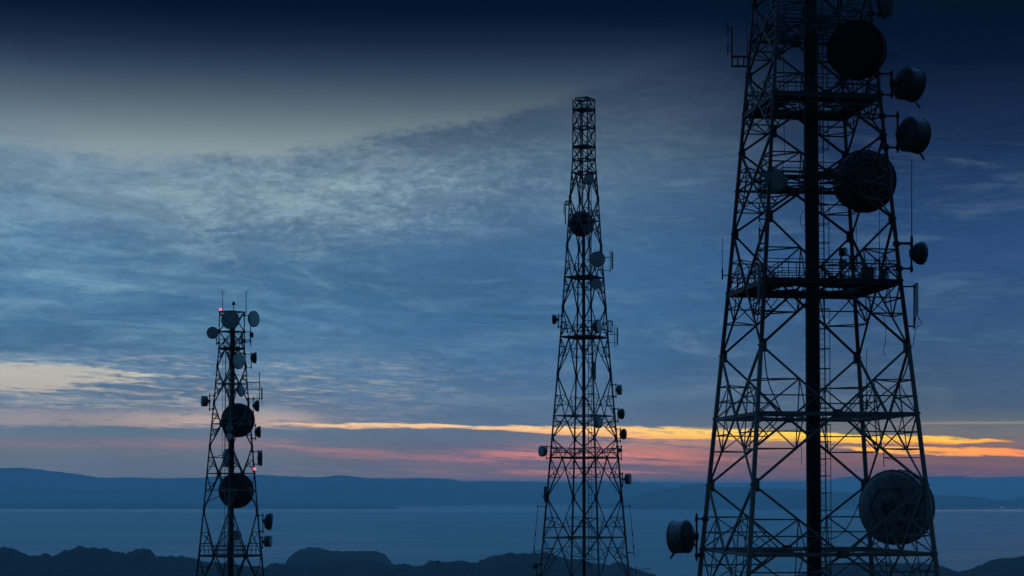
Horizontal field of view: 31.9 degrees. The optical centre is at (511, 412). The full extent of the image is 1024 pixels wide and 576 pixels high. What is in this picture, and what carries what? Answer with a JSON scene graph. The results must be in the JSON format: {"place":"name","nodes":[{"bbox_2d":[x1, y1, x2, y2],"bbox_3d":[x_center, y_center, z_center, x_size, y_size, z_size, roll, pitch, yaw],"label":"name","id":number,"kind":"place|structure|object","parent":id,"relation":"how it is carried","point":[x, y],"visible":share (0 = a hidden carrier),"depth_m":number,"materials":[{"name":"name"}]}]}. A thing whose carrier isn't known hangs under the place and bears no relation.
{"place":"outdoors","nodes":[
{"label":"outdoors","id":0,"kind":"place"},
{"bbox_2d":[0,546,322,575],"bbox_3d":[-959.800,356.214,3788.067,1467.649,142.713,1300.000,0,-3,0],"label":"hills","id":1,"kind":"structure","parent":0,"point":[82,561],"depth_m":3608.49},
{"bbox_2d":[0,503,399,508],"bbox_3d":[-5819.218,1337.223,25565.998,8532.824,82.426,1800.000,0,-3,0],"label":"coast","id":2,"kind":"structure","parent":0,"point":[130,506],"depth_m":24816.55},
{"bbox_2d":[0,484,476,505],"bbox_3d":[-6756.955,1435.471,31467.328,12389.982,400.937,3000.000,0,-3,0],"label":"mountains","id":3,"kind":"structure","parent":0,"point":[15,494],"depth_m":30392.65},
{"bbox_2d":[0,468,668,503],"bbox_3d":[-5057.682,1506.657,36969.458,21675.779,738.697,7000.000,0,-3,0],"label":"mountains","id":4,"kind":"structure","parent":0,"point":[465,492],"depth_m":34722.14,"materials":[{"name":"blue"}]},
{"bbox_2d":[285,547,393,565],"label":"island","id":5,"kind":"structure","parent":0,"point":[307,556],"depth_m":5539.24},
{"bbox_2d":[304,551,656,575],"bbox_3d":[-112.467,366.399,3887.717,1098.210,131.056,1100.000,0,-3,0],"label":"hills","id":6,"kind":"structure","parent":0,"point":[512,564],"depth_m":3718.17,"materials":[{"name":"black"}]},
{"bbox_2d":[0,499,1023,575],"bbox_3d":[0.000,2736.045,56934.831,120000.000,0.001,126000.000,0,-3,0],"label":"water","id":7,"kind":"structure","parent":0,"point":[967,539],"depth_m":10469.24,"materials":[{"name":"blue liquid"}]},
{"bbox_2d":[0,0,1023,482],"label":"sky","id":8,"kind":"structure","parent":0,"point":[386,183],"materials":[{"name":"blue"}]},
{"bbox_2d":[631,506,686,508],"bbox_3d":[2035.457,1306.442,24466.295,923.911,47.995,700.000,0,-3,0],"label":"island","id":9,"kind":"structure","parent":0,"point":[656,507],"depth_m":24235.56,"materials":[{"name":"blue"}]},
{"bbox_2d":[586,483,1023,508],"bbox_3d":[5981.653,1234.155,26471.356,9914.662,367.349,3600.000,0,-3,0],"label":"mountains","id":10,"kind":"structure","parent":0,"point":[690,496],"depth_m":25121.25,"materials":[{"name":"blue"}]},
{"bbox_2d":[645,476,1023,498],"bbox_3d":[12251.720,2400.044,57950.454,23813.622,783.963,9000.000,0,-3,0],"label":"mountains","id":11,"kind":"structure","parent":0,"point":[999,487],"depth_m":55259.19,"materials":[{"name":"blue"}]},
{"bbox_2d":[797,556,1023,575],"bbox_3d":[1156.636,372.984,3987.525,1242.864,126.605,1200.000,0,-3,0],"label":"hills","id":12,"kind":"structure","parent":0,"point":[1006,567],"depth_m":3863.67,"materials":[{"name":"black"}]},
{"bbox_3d":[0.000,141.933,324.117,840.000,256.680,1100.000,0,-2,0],"label":"terrain","id":13,"kind":"structure","parent":0,"visible":0},
{"bbox_2d":[196,290,263,575],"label":"radio tower","id":14,"kind":"structure","parent":13,"relation":"on","point":[230,555],"depth_m":219.57,"materials":[{"name":"metal"}]},
{"bbox_2d":[201,394,215,410],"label":"drum antenna","id":15,"kind":"object","parent":14,"relation":"attached to","point":[205,401],"visible":1,"depth_m":219.74,"materials":[{"name":"metal"}]},
{"bbox_2d":[207,327,220,344],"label":"dish antenna","id":16,"kind":"object","parent":14,"relation":"attached to","point":[212,332],"visible":1,"depth_m":220.37,"materials":[{"name":"metal"}]},
{"bbox_2d":[209,449,228,465],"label":"dish antenna","id":17,"kind":"object","parent":14,"relation":"attached to","point":[227,456],"visible":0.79,"depth_m":219.51,"materials":[{"name":"metal"}]},
{"bbox_2d":[205,474,253,508],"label":"dish antenna","id":18,"kind":"object","parent":14,"relation":"attached to","point":[242,498],"visible":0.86,"depth_m":220.06,"materials":[{"name":"metal"}]},
{"bbox_2d":[226,433,232,439],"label":"dish antenna","id":19,"kind":"object","parent":14,"relation":"attached to","point":[229,436],"visible":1,"depth_m":217.42,"materials":[{"name":"metal"}]},
{"bbox_2d":[226,425,232,431],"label":"dish antenna","id":20,"kind":"object","parent":14,"relation":"attached to","point":[228,427],"visible":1,"depth_m":217.66,"materials":[{"name":"metal"}]},
{"bbox_2d":[221,311,239,328],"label":"dish antenna","id":21,"kind":"object","parent":14,"relation":"attached to","point":[230,319],"visible":1,"depth_m":219.05,"materials":[{"name":"metal"}]},
{"bbox_2d":[212,403,254,437],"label":"dish antenna","id":22,"kind":"object","parent":14,"relation":"attached to","point":[240,408],"visible":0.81,"depth_m":220.64,"materials":[{"name":"metal"}]},
{"bbox_2d":[231,353,244,368],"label":"dish antenna","id":23,"kind":"object","parent":14,"relation":"attached to","point":[238,361],"visible":1,"depth_m":218.60,"materials":[{"name":"metal"}]},
{"bbox_2d":[231,385,244,396],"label":"dish antenna","id":24,"kind":"object","parent":14,"relation":"attached to","point":[240,390],"visible":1,"depth_m":218.21,"materials":[{"name":"metal"}]},
{"bbox_2d":[234,530,241,540],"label":"dish antenna","id":25,"kind":"object","parent":14,"relation":"attached to","point":[239,535],"visible":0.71,"depth_m":220.53,"materials":[{"name":"metal"}]},
{"bbox_2d":[243,331,253,340],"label":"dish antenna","id":26,"kind":"object","parent":14,"relation":"attached to","point":[251,334],"visible":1,"depth_m":220.67,"materials":[{"name":"metal"}]},
{"bbox_2d":[244,352,256,368],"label":"dish antenna","id":27,"kind":"object","parent":14,"relation":"attached to","point":[253,357],"visible":1,"depth_m":220.24,"materials":[{"name":"metal"}]},
{"bbox_2d":[243,311,259,345],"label":"dish antenna","id":28,"kind":"object","parent":14,"relation":"attached to","point":[253,319],"visible":1,"depth_m":220.71,"materials":[{"name":"metal"}]},
{"bbox_2d":[247,397,258,413],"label":"dish antenna","id":29,"kind":"object","parent":14,"relation":"attached to","point":[255,405],"visible":1,"depth_m":220.16,"materials":[{"name":"metal"}]},
{"bbox_2d":[249,423,260,440],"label":"dish antenna","id":30,"kind":"object","parent":14,"relation":"attached to","point":[257,431],"visible":1,"depth_m":219.95,"materials":[{"name":"metal"}]},
{"bbox_2d":[248,372,262,402],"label":"panel antenna","id":31,"kind":"object","parent":14,"relation":"attached to","point":[261,389],"visible":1,"depth_m":220.53,"materials":[{"name":"metal"}]},
{"bbox_2d":[251,450,262,465],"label":"dish antenna","id":32,"kind":"object","parent":14,"relation":"attached to","point":[260,458],"visible":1,"depth_m":219.75,"materials":[{"name":"metal"}]},
{"bbox_2d":[256,513,272,533],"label":"dish antenna","id":33,"kind":"object","parent":14,"relation":"attached to","point":[267,520],"visible":1,"depth_m":219.30,"materials":[{"name":"metal"}]},
{"bbox_2d":[258,535,271,548],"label":"drum antenna","id":34,"kind":"object","parent":14,"relation":"attached to","point":[267,541],"visible":1,"depth_m":219.46,"materials":[{"name":"metal"}]},
{"bbox_2d":[539,96,629,575],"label":"radio tower","id":35,"kind":"structure","parent":13,"relation":"on","point":[590,276],"depth_m":230.38,"materials":[{"name":"metal"}]},
{"bbox_2d":[533,564,542,575],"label":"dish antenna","id":36,"kind":"object","parent":35,"relation":"attached to","point":[535,566],"visible":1,"depth_m":227.72,"materials":[{"name":"metal"}]},
{"bbox_2d":[533,505,544,554],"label":"wire antenna","id":37,"kind":"object","parent":35,"relation":"attached to","point":[536,524],"visible":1,"depth_m":228.24,"materials":[{"name":"metal"}]},
{"bbox_2d":[543,486,546,501],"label":"dipole antenna","id":38,"kind":"object","parent":35,"relation":"attached to","point":[545,492],"visible":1,"depth_m":228.43,"materials":[{"name":"metal"}]},
{"bbox_2d":[538,445,552,459],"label":"drum antenna","id":39,"kind":"object","parent":35,"relation":"attached to","point":[542,451],"visible":1,"depth_m":228.62,"materials":[{"name":"metal"}]},
{"bbox_2d":[552,314,562,328],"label":"dish antenna","id":40,"kind":"object","parent":35,"relation":"attached to","point":[555,319],"visible":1,"depth_m":229.68,"materials":[{"name":"metal"}]},
{"bbox_2d":[564,200,568,224],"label":"dipole antenna","id":41,"kind":"object","parent":35,"relation":"attached to","point":[566,204],"visible":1,"depth_m":230.79,"materials":[{"name":"metal"}]},
{"bbox_2d":[568,211,599,236],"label":"dish antenna","id":42,"kind":"object","parent":35,"relation":"attached to","point":[577,231],"visible":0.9,"depth_m":231.60,"materials":[{"name":"metal"}]},
{"bbox_2d":[583,174,593,184],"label":"dish antenna","id":43,"kind":"object","parent":35,"relation":"attached to","point":[587,178],"visible":1,"depth_m":229.77,"materials":[{"name":"metal"}]},
{"bbox_2d":[593,361,595,382],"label":"panel antenna","id":44,"kind":"object","parent":35,"relation":"attached to","point":[594,365],"visible":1,"depth_m":226.92,"materials":[{"name":"plastic"}]},
{"bbox_2d":[592,319,600,332],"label":"dish antenna","id":45,"kind":"object","parent":35,"relation":"attached to","point":[596,324],"visible":1,"depth_m":227.27,"materials":[{"name":"metal"}]},
{"bbox_2d":[591,278,601,288],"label":"dish antenna","id":46,"kind":"object","parent":35,"relation":"attached to","point":[596,283],"visible":1,"depth_m":228.25,"materials":[{"name":"metal"}]},
{"bbox_2d":[590,251,604,266],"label":"dish antenna","id":47,"kind":"object","parent":35,"relation":"attached to","point":[597,258],"visible":1,"depth_m":228.57,"materials":[{"name":"metal"}]},
{"bbox_2d":[594,417,602,427],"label":"drum antenna","id":48,"kind":"object","parent":35,"relation":"attached to","point":[598,422],"visible":1,"depth_m":225.77,"materials":[{"name":"metal"}]},
{"bbox_2d":[604,252,612,272],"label":"panel antenna","id":49,"kind":"object","parent":35,"relation":"attached to","point":[611,257],"visible":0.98,"depth_m":231.62,"materials":[{"name":"plastic"}]},
{"bbox_2d":[607,320,612,331],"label":"dipole antenna","id":50,"kind":"object","parent":35,"relation":"attached to","point":[608,321],"visible":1,"depth_m":231.48,"materials":[{"name":"metal"}]},
{"bbox_2d":[608,325,617,346],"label":"panel antenna","id":51,"kind":"object","parent":35,"relation":"attached to","point":[614,342],"visible":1,"depth_m":231.41,"materials":[{"name":"plastic"}]},
{"bbox_2d":[611,384,621,396],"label":"drum antenna","id":52,"kind":"object","parent":35,"relation":"attached to","point":[618,389],"visible":1,"depth_m":231.00,"materials":[{"name":"metal"}]},
{"bbox_2d":[613,407,624,422],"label":"dish antenna","id":53,"kind":"object","parent":35,"relation":"attached to","point":[621,413],"visible":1,"depth_m":230.90,"materials":[{"name":"metal"}]},
{"bbox_2d":[616,445,621,460],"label":"antenna","id":54,"kind":"object","parent":35,"relation":"attached to","point":[619,450],"visible":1,"depth_m":231.05,"materials":[{"name":"metal"}]},
{"bbox_2d":[614,427,626,442],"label":"dish antenna","id":55,"kind":"object","parent":35,"relation":"attached to","point":[623,434],"visible":1,"depth_m":230.84,"materials":[{"name":"metal"}]},
{"bbox_2d":[618,472,631,486],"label":"drum antenna","id":56,"kind":"object","parent":35,"relation":"attached to","point":[627,478],"visible":1,"depth_m":230.76,"materials":[{"name":"metal"}]},
{"bbox_2d":[624,505,634,556],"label":"wire antenna","id":57,"kind":"object","parent":35,"relation":"attached to","point":[632,532],"visible":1,"depth_m":230.84,"materials":[{"name":"metal"}]},
{"bbox_2d":[697,0,939,575],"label":"radio tower","id":58,"kind":"structure","parent":13,"relation":"on","point":[811,97],"depth_m":99.58,"materials":[{"name":"metal"}]},
{"bbox_2d":[666,513,708,560],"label":"drum antenna","id":59,"kind":"object","parent":58,"relation":"attached to","point":[682,536],"visible":1,"depth_m":103.51,"materials":[{"name":"metal"}]},
{"bbox_2d":[722,237,727,279],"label":"whip antenna","id":60,"kind":"object","parent":58,"relation":"attached to","point":[722,260],"visible":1,"depth_m":103.65,"materials":[{"name":"metal"}]},
{"bbox_2d":[727,23,747,66],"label":"dipole antenna","id":61,"kind":"object","parent":58,"relation":"attached to","point":[737,57],"visible":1,"depth_m":103.31,"materials":[{"name":"metal"}]},
{"bbox_2d":[747,30,748,109],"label":"whip antenna","id":62,"kind":"object","parent":58,"relation":"attached to","point":[747,55],"visible":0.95,"depth_m":103.55,"materials":[{"name":"metal"}]},
{"bbox_2d":[757,265,762,313],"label":"panel antenna","id":63,"kind":"object","parent":58,"relation":"attached to","point":[759,271],"visible":1,"depth_m":96.09,"materials":[{"name":"plastic"}]},
{"bbox_2d":[759,228,764,253],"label":"panel antenna","id":64,"kind":"object","parent":58,"relation":"attached to","point":[759,240],"visible":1,"depth_m":96.45,"materials":[{"name":"plastic"}]},
{"bbox_2d":[759,204,765,229],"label":"panel antenna","id":65,"kind":"object","parent":58,"relation":"attached to","point":[759,214],"visible":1,"depth_m":96.63,"materials":[{"name":"plastic"}]},
{"bbox_2d":[764,352,780,410],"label":"loose cable","id":66,"kind":"object","parent":58,"relation":"hanging from","point":[768,381],"visible":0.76,"depth_m":98.65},
{"bbox_2d":[764,169,786,191],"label":"dish antenna","id":67,"kind":"object","parent":58,"relation":"attached to","point":[777,177],"visible":1,"depth_m":96.80,"materials":[{"name":"metal"}]},
{"bbox_2d":[783,10,784,155],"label":"loose cable","id":68,"kind":"object","parent":58,"relation":"attached to","point":[783,77],"visible":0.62,"depth_m":99.92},
{"bbox_2d":[826,504,858,538],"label":"loose cable","id":69,"kind":"object","parent":58,"relation":"attached to","point":[847,526],"visible":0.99,"depth_m":99.30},
{"bbox_2d":[839,260,855,277],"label":"dish antenna","id":70,"kind":"object","parent":58,"relation":"attached to","point":[842,265],"visible":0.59,"depth_m":101.59,"materials":[{"name":"metal"}]},
{"bbox_2d":[839,247,856,277],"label":"drum antenna","id":71,"kind":"object","parent":58,"relation":"attached to","point":[843,251],"visible":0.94,"depth_m":101.93,"materials":[{"name":"metal"}]},
{"bbox_2d":[826,20,886,80],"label":"drum antenna","id":72,"kind":"object","parent":58,"relation":"attached to","point":[856,50],"visible":1,"depth_m":96.53,"materials":[{"name":"metal"}]},
{"bbox_2d":[856,213,856,266],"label":"whip antenna","id":73,"kind":"object","parent":58,"relation":"attached to","point":[856,237],"visible":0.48,"depth_m":104.70,"materials":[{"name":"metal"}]},
{"bbox_2d":[833,149,896,212],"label":"dish antenna","id":74,"kind":"object","parent":58,"relation":"attached to","point":[853,197],"visible":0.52,"depth_m":102.66,"materials":[{"name":"metal"}]},
{"bbox_2d":[864,349,867,409],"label":"whip antenna","id":75,"kind":"object","parent":58,"relation":"attached to","point":[866,379],"visible":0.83,"depth_m":105.10,"materials":[{"name":"metal"}]},
{"bbox_2d":[860,267,873,278],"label":"equipment cabinet","id":76,"kind":"object","parent":58,"relation":"on","point":[870,274],"visible":0.47,"depth_m":99.70,"materials":[{"name":"metal"}]},
{"bbox_2d":[867,0,893,18],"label":"dish antenna","id":77,"kind":"object","parent":58,"relation":"attached to","point":[885,8],"visible":1,"depth_m":98.65,"materials":[{"name":"metal"}]},
{"bbox_2d":[879,270,886,278],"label":"equipment cabinet","id":78,"kind":"object","parent":58,"relation":"on","point":[882,274],"visible":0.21,"depth_m":98.87,"materials":[{"name":"metal"}]},
{"bbox_2d":[878,209,895,270],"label":"whip antenna","id":79,"kind":"object","parent":58,"relation":"attached to","point":[879,266],"visible":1,"depth_m":97.31,"materials":[{"name":"metal"}]},
{"bbox_2d":[869,361,907,411],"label":"loose cable","id":80,"kind":"object","parent":58,"relation":"attached to","point":[895,388],"visible":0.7,"depth_m":98.62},
{"bbox_2d":[885,46,898,60],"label":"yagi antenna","id":81,"kind":"object","parent":58,"relation":"attached to","point":[892,54],"visible":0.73,"depth_m":98.58,"materials":[{"name":"metal"}]},
{"bbox_2d":[858,469,935,544],"bbox_3d":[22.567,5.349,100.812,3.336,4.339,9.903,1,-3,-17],"label":"dish antenna","id":82,"kind":"object","parent":58,"relation":"attached to","point":[884,494],"visible":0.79,"depth_m":101.85,"materials":[{"name":"metal"}]},
{"bbox_2d":[874,66,925,108],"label":"drum antenna","id":83,"kind":"object","parent":58,"relation":"attached to","point":[907,83],"visible":1,"depth_m":97.91,"materials":[{"name":"metal"}]},
{"bbox_2d":[883,452,919,466],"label":"yagi antenna","id":84,"kind":"object","parent":58,"relation":"attached to","point":[896,457],"visible":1,"depth_m":96.03,"materials":[{"name":"metal"}]},
{"bbox_2d":[878,111,930,159],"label":"drum antenna","id":85,"kind":"object","parent":58,"relation":"attached to","point":[913,135],"visible":1,"depth_m":97.60,"materials":[{"name":"metal"}]},
{"bbox_2d":[900,160,912,246],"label":"whip antenna","id":86,"kind":"object","parent":58,"relation":"attached to","point":[911,237],"visible":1,"depth_m":97.49,"materials":[{"name":"metal"}]},
{"bbox_2d":[893,240,927,272],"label":"dish antenna","id":87,"kind":"object","parent":58,"relation":"attached to","point":[918,253],"visible":1,"depth_m":97.13,"materials":[{"name":"metal"}]},
{"bbox_2d":[903,283,918,329],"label":"panel antenna","id":88,"kind":"object","parent":58,"relation":"attached to","point":[915,300],"visible":1,"depth_m":97.04,"materials":[{"name":"metal"}]}
]}

